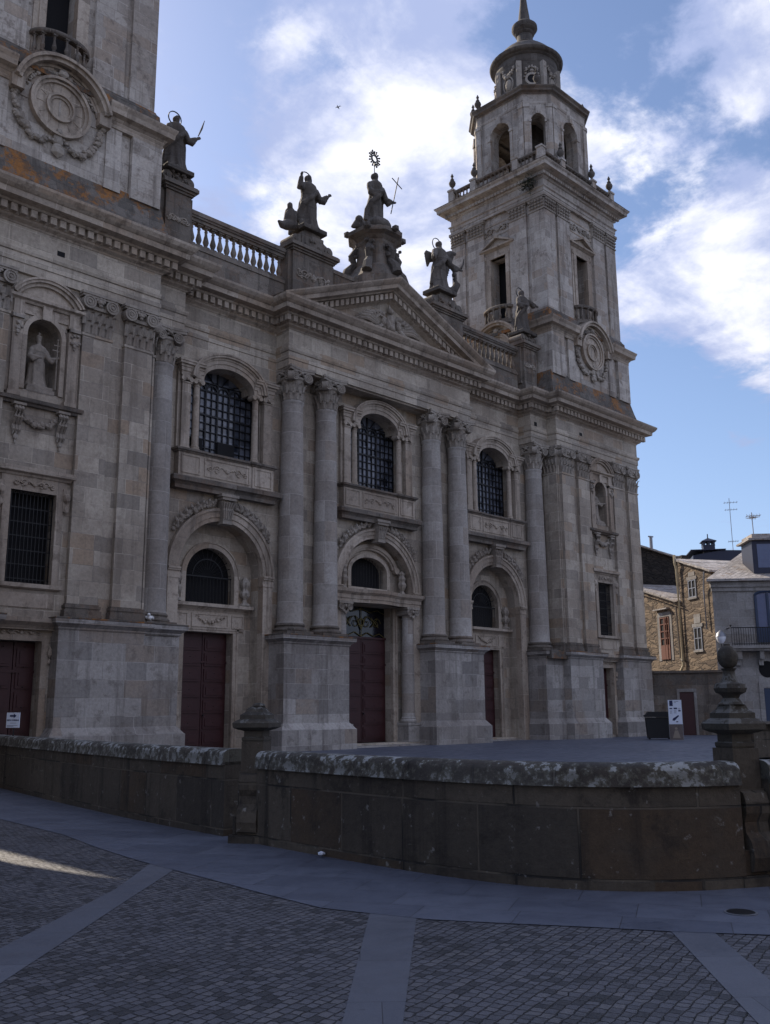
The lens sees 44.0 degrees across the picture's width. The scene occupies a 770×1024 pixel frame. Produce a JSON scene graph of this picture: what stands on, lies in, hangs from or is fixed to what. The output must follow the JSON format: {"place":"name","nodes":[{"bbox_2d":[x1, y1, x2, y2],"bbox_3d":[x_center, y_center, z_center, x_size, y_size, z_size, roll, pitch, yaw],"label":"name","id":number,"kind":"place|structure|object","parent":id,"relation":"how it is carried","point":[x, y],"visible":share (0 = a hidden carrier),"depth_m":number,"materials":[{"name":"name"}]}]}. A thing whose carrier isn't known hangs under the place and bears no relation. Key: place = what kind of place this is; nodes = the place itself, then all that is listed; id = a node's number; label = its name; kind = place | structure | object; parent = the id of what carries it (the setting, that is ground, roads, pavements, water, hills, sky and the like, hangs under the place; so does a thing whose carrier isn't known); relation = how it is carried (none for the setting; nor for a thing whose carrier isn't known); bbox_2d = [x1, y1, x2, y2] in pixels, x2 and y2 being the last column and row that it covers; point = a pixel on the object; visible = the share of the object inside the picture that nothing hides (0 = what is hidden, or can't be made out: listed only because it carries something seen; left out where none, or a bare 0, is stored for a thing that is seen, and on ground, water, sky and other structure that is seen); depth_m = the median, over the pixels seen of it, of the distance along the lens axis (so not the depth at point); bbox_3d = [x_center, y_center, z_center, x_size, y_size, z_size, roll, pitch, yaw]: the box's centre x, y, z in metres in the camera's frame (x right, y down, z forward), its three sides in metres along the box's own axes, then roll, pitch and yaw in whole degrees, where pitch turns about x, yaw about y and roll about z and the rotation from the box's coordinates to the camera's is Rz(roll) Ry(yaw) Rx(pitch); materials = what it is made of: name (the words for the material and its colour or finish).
{"place":"outdoors","nodes":[
{"label":"outdoors","id":0,"kind":"place"},
{"bbox_2d":[0,757,769,1023],"bbox_3d":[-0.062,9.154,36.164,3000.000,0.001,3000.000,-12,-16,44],"label":"plaza cobbles","id":1,"kind":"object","parent":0,"point":[175,947],"depth_m":6.17,"materials":[{"name":"stone"}]},
{"bbox_2d":[0,864,172,982],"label":"paving band","id":2,"kind":"object","parent":1,"relation":"on","point":[17,955],"visible":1,"depth_m":7.25,"materials":[{"name":"stone"}]},
{"bbox_2d":[0,0,656,751],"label":"cathedral","id":3,"kind":"structure","parent":1,"relation":"on","point":[308,496],"depth_m":35.00,"materials":[{"name":"stone"}]},
{"bbox_2d":[0,615,53,736],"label":"door","id":4,"kind":"structure","parent":3,"relation":"in","point":[16,658],"depth_m":26.29,"materials":[{"name":"red paint"}]},
{"bbox_2d":[0,462,76,608],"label":"window","id":5,"kind":"structure","parent":3,"relation":"in","point":[24,518],"depth_m":26.82,"materials":[{"name":"grey stone"}]},
{"bbox_2d":[24,332,59,390],"bbox_3d":[-10.116,-4.388,28.030,0.684,1.853,1.004,-12,-16,44],"label":"bishop statue","id":6,"kind":"object","parent":3,"relation":"on","point":[37,353],"visible":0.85,"depth_m":27.80,"materials":[{"name":"stone"}]},
{"bbox_2d":[145,613,153,620],"bbox_3d":[-7.113,3.175,28.784,0.270,0.217,0.450,7,-14,-32],"label":"bird","id":7,"kind":"object","parent":3,"relation":"on","point":[149,618],"visible":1,"depth_m":28.67},
{"bbox_2d":[162,111,204,178],"bbox_3d":[-7.264,-13.011,33.776,0.902,2.595,1.505,-12,-16,44],"label":"saint statue","id":8,"kind":"object","parent":3,"relation":"attached to","point":[174,155],"visible":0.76,"depth_m":33.38,"materials":[{"name":"stone"}]},
{"bbox_2d":[176,629,238,747],"bbox_3d":[-6.143,5.958,32.261,0.500,4.010,2.440,-12,-16,44],"label":"door","id":9,"kind":"structure","parent":3,"relation":"in","point":[202,656],"depth_m":32.47,"materials":[{"name":"red paint"}]},
{"bbox_2d":[177,542,253,631],"bbox_3d":[-6.064,2.544,32.866,0.711,3.040,3.340,-12,-16,44],"label":"lunette window","id":10,"kind":"structure","parent":3,"relation":"in","point":[203,580],"depth_m":33.03,"materials":[{"name":"grey stone"}]},
{"bbox_2d":[170,353,282,505],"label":"window","id":11,"kind":"structure","parent":3,"relation":"in","point":[215,449],"depth_m":33.70,"materials":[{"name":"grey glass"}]},
{"bbox_2d":[278,171,331,238],"bbox_3d":[-3.294,-12.255,37.750,1.002,3.060,2.581,-12,-16,44],"label":"saint statue","id":12,"kind":"object","parent":3,"relation":"attached to","point":[303,217],"visible":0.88,"depth_m":37.53,"materials":[{"name":"stone"}]},
{"bbox_2d":[348,609,397,742],"bbox_3d":[-0.797,6.365,37.473,0.580,5.280,3.160,-12,-16,44],"label":"door","id":13,"kind":"structure","parent":3,"relation":"in","point":[367,664],"depth_m":37.85,"materials":[{"name":"red paint"}]},
{"bbox_2d":[351,150,401,230],"bbox_3d":[-0.340,-13.743,41.071,1.174,4.179,2.827,-12,-16,44],"label":"allegory statue","id":14,"kind":"object","parent":3,"relation":"on","point":[378,198],"visible":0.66,"depth_m":40.69,"materials":[{"name":"stone"}]},
{"bbox_2d":[337,400,422,531],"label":"window","id":15,"kind":"structure","parent":3,"relation":"in","point":[365,483],"depth_m":38.92,"materials":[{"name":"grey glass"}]},
{"bbox_2d":[337,544,424,607],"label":"lunette window","id":16,"kind":"structure","parent":3,"relation":"in","point":[361,576],"depth_m":38.25,"materials":[{"name":"grey stone"}]},
{"bbox_2d":[423,238,463,297],"bbox_3d":[2.683,-11.158,43.633,1.022,2.880,2.288,-12,-16,44],"label":"angel statue","id":17,"kind":"object","parent":3,"relation":"on","point":[440,257],"visible":0.95,"depth_m":43.20,"materials":[{"name":"stone"}]},
{"bbox_2d":[472,580,512,648],"bbox_3d":[4.466,4.618,43.200,0.711,3.040,3.340,-12,-16,44],"label":"lunette window","id":18,"kind":"structure","parent":3,"relation":"in","point":[483,632],"depth_m":43.59,"materials":[{"name":"grey stone"}]},
{"bbox_2d":[484,647,505,736],"bbox_3d":[4.388,8.032,42.596,0.500,4.010,2.440,-12,-16,44],"label":"door","id":19,"kind":"structure","parent":3,"relation":"in","point":[488,656],"depth_m":43.17,"materials":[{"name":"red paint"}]},
{"bbox_2d":[465,436,530,550],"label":"window","id":20,"kind":"structure","parent":3,"relation":"in","point":[487,523],"depth_m":44.23,"materials":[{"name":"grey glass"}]},
{"bbox_2d":[509,287,537,337],"bbox_3d":[7.064,-9.985,47.853,0.960,2.654,1.740,-12,-16,44],"label":"saint statue","id":21,"kind":"object","parent":3,"relation":"attached to","point":[523,303],"visible":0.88,"depth_m":47.27,"materials":[{"name":"stone"}]},
{"bbox_2d":[516,173,536,194],"bbox_3d":[7.345,-17.085,49.667,1.307,1.188,0.984,-12,-16,44],"label":"weed clump","id":22,"kind":"object","parent":3,"relation":"attached to","point":[525,186],"visible":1,"depth_m":49.61,"materials":[{"name":"green plant"}]},
{"bbox_2d":[595,496,604,523],"bbox_3d":[10.694,-0.290,48.453,0.684,1.853,0.903,-12,-16,44],"label":"bishop statue","id":23,"kind":"object","parent":3,"relation":"on","point":[597,503],"visible":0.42,"depth_m":48.29,"materials":[{"name":"stone"}]},
{"bbox_2d":[593,568,620,649],"bbox_3d":[10.849,4.823,47.180,0.620,3.930,2.380,-12,-16,44],"label":"window","id":24,"kind":"structure","parent":3,"relation":"in","point":[603,576],"depth_m":47.34,"materials":[{"name":"grey stone"}]},
{"bbox_2d":[603,655,619,734],"bbox_3d":[10.800,8.878,46.417,0.840,3.880,2.200,-12,-16,44],"label":"door","id":25,"kind":"structure","parent":3,"relation":"in","point":[611,665],"depth_m":46.82,"materials":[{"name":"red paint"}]},
{"bbox_2d":[342,913,415,1023],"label":"paving band","id":26,"kind":"object","parent":1,"relation":"on","point":[378,991],"visible":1,"depth_m":5.89,"materials":[{"name":"stone"}]},
{"bbox_2d":[641,536,678,585],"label":"slate hung house","id":27,"kind":"structure","parent":1,"relation":"on","point":[658,567],"depth_m":66.58,"materials":[{"name":"black stone"}]},
{"bbox_2d":[643,555,687,670],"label":"rubble house","id":28,"kind":"structure","parent":1,"relation":"on","point":[662,624],"depth_m":61.16,"materials":[{"name":"stone"}]},
{"bbox_2d":[673,555,729,670],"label":"rubble house","id":29,"kind":"structure","parent":1,"relation":"on","point":[698,642],"depth_m":57.64,"materials":[{"name":"stone"}]},
{"bbox_2d":[686,571,697,599],"bbox_3d":[18.720,4.484,58.099,0.120,1.670,1.080,3,-12,-15],"label":"window","id":30,"kind":"structure","parent":29,"relation":"in","point":[692,592],"depth_m":58.07,"materials":[{"name":"grey metal"}]},
{"bbox_2d":[692,614,703,651],"bbox_3d":[18.808,7.271,57.263,0.120,2.270,1.080,3,-12,-15],"label":"window","id":31,"kind":"structure","parent":29,"relation":"in","point":[698,639],"depth_m":57.24,"materials":[{"name":"white wood"}]},
{"bbox_2d":[687,534,741,560],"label":"attic block","id":32,"kind":"structure","parent":1,"relation":"on","point":[708,551],"depth_m":84.05,"materials":[{"name":"black metal"}]},
{"bbox_2d":[724,501,737,545],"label":"television antenna","id":33,"kind":"object","parent":32,"relation":"on","point":[732,541],"visible":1,"depth_m":84.41,"materials":[{"name":"grey metal"}]},
{"bbox_2d":[671,931,769,1023],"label":"paving band","id":34,"kind":"object","parent":1,"relation":"on","point":[743,981],"visible":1,"depth_m":5.88,"materials":[{"name":"stone"}]},
{"bbox_2d":[701,644,769,887],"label":"stone pillar","id":35,"kind":"structure","parent":1,"relation":"on","point":[732,722],"depth_m":9.02,"materials":[{"name":"stone"}]},
{"bbox_2d":[706,533,769,720],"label":"ashlar house","id":36,"kind":"structure","parent":1,"relation":"on","point":[739,584],"depth_m":48.98,"materials":[{"name":"stone"}]},
{"bbox_2d":[715,630,725,646],"bbox_3d":[17.042,6.515,48.310,0.586,1.029,0.586,-12,-16,44],"label":"street lamp","id":37,"kind":"object","parent":36,"relation":"attached to","point":[720,636],"visible":0.93,"depth_m":48.15,"materials":[{"name":"white glass"}]},
{"bbox_2d":[745,512,760,533],"bbox_3d":[20.907,1.157,53.889,0.799,2.301,0.737,0,-12,-1],"label":"television antenna","id":38,"kind":"object","parent":36,"relation":"on","point":[752,517],"visible":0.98,"depth_m":54.01,"materials":[{"name":"grey metal"}]},
{"bbox_2d":[754,590,769,642],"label":"window","id":39,"kind":"structure","parent":36,"relation":"in","point":[761,599],"depth_m":48.90,"materials":[{"name":"blue glass"}]},
{"bbox_2d":[758,682,769,720],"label":"door","id":40,"kind":"structure","parent":36,"relation":"in","point":[764,687],"depth_m":48.04,"materials":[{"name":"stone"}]},
{"bbox_2d":[0,788,769,934],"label":"pavement","id":41,"kind":"structure","parent":0,"point":[320,881],"depth_m":8.63,"materials":[{"name":"stone"}]},
{"bbox_2d":[0,734,240,835],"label":"parapet wall","id":42,"kind":"structure","parent":41,"relation":"on","point":[193,788],"depth_m":14.59,"materials":[{"name":"stone"}]},
{"bbox_2d":[4,713,19,777],"bbox_3d":[-8.011,5.007,20.447,0.350,1.373,0.060,-5,-13,20],"label":"notice board","id":43,"kind":"object","parent":42,"relation":"attached to","point":[13,720],"visible":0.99,"depth_m":20.52,"materials":[{"name":"white metal"}]},
{"bbox_2d":[228,703,280,843],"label":"stone pillar","id":44,"kind":"structure","parent":41,"relation":"on","point":[256,723],"depth_m":12.00,"materials":[{"name":"stone"}]},
{"bbox_2d":[254,751,746,891],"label":"parapet wall","id":45,"kind":"structure","parent":41,"relation":"on","point":[640,826],"depth_m":8.91,"materials":[{"name":"stone"}]},
{"bbox_2d":[724,909,757,915],"bbox_3d":[2.822,3.173,7.552,0.256,0.012,0.256,-12,-16,44],"label":"drain cover","id":46,"kind":"object","parent":41,"relation":"on","point":[741,912],"visible":1,"depth_m":7.51,"materials":[{"name":"black metal"}]},
{"bbox_2d":[759,759,769,829],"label":"parapet wall","id":47,"kind":"structure","parent":41,"relation":"on","point":[765,772],"depth_m":8.96,"materials":[{"name":"stone"}]},
{"bbox_2d":[154,0,769,555],"label":"sky","id":48,"kind":"structure","parent":0,"point":[676,93],"materials":[{"name":"blue"}]},
{"bbox_2d":[300,735,717,761],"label":"terrace floor","id":49,"kind":"structure","parent":0,"point":[646,749],"depth_m":31.83,"materials":[{"name":"stone"}]},
{"bbox_2d":[643,712,669,738],"bbox_3d":[12.162,9.485,42.312,1.200,1.200,0.800,-2,-12,10],"label":"waste container","id":50,"kind":"object","parent":49,"relation":"on","point":[657,724],"visible":0.81,"depth_m":41.99,"materials":[{"name":"black plastic"}]},
{"bbox_2d":[667,700,683,740],"bbox_3d":[12.443,8.906,40.766,0.580,1.700,0.110,-4,-12,16],"label":"information panel","id":51,"kind":"object","parent":49,"relation":"on","point":[675,717],"visible":1,"depth_m":40.71,"materials":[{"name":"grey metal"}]},
{"bbox_2d":[652,670,722,734],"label":"garden wall","id":52,"kind":"structure","parent":49,"relation":"on","point":[693,691],"depth_m":48.64,"materials":[{"name":"stone"}]},
{"bbox_2d":[677,689,698,734],"bbox_3d":[15.440,10.187,48.548,0.960,2.320,0.120,-4,-12,17],"label":"door","id":53,"kind":"structure","parent":52,"relation":"in","point":[688,697],"depth_m":48.52,"materials":[{"name":"red paint"}]},
{"bbox_2d":[751,721,769,757],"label":"parapet wall","id":54,"kind":"structure","parent":0,"point":[761,740],"depth_m":26.62,"materials":[{"name":"stone"}]}
]}

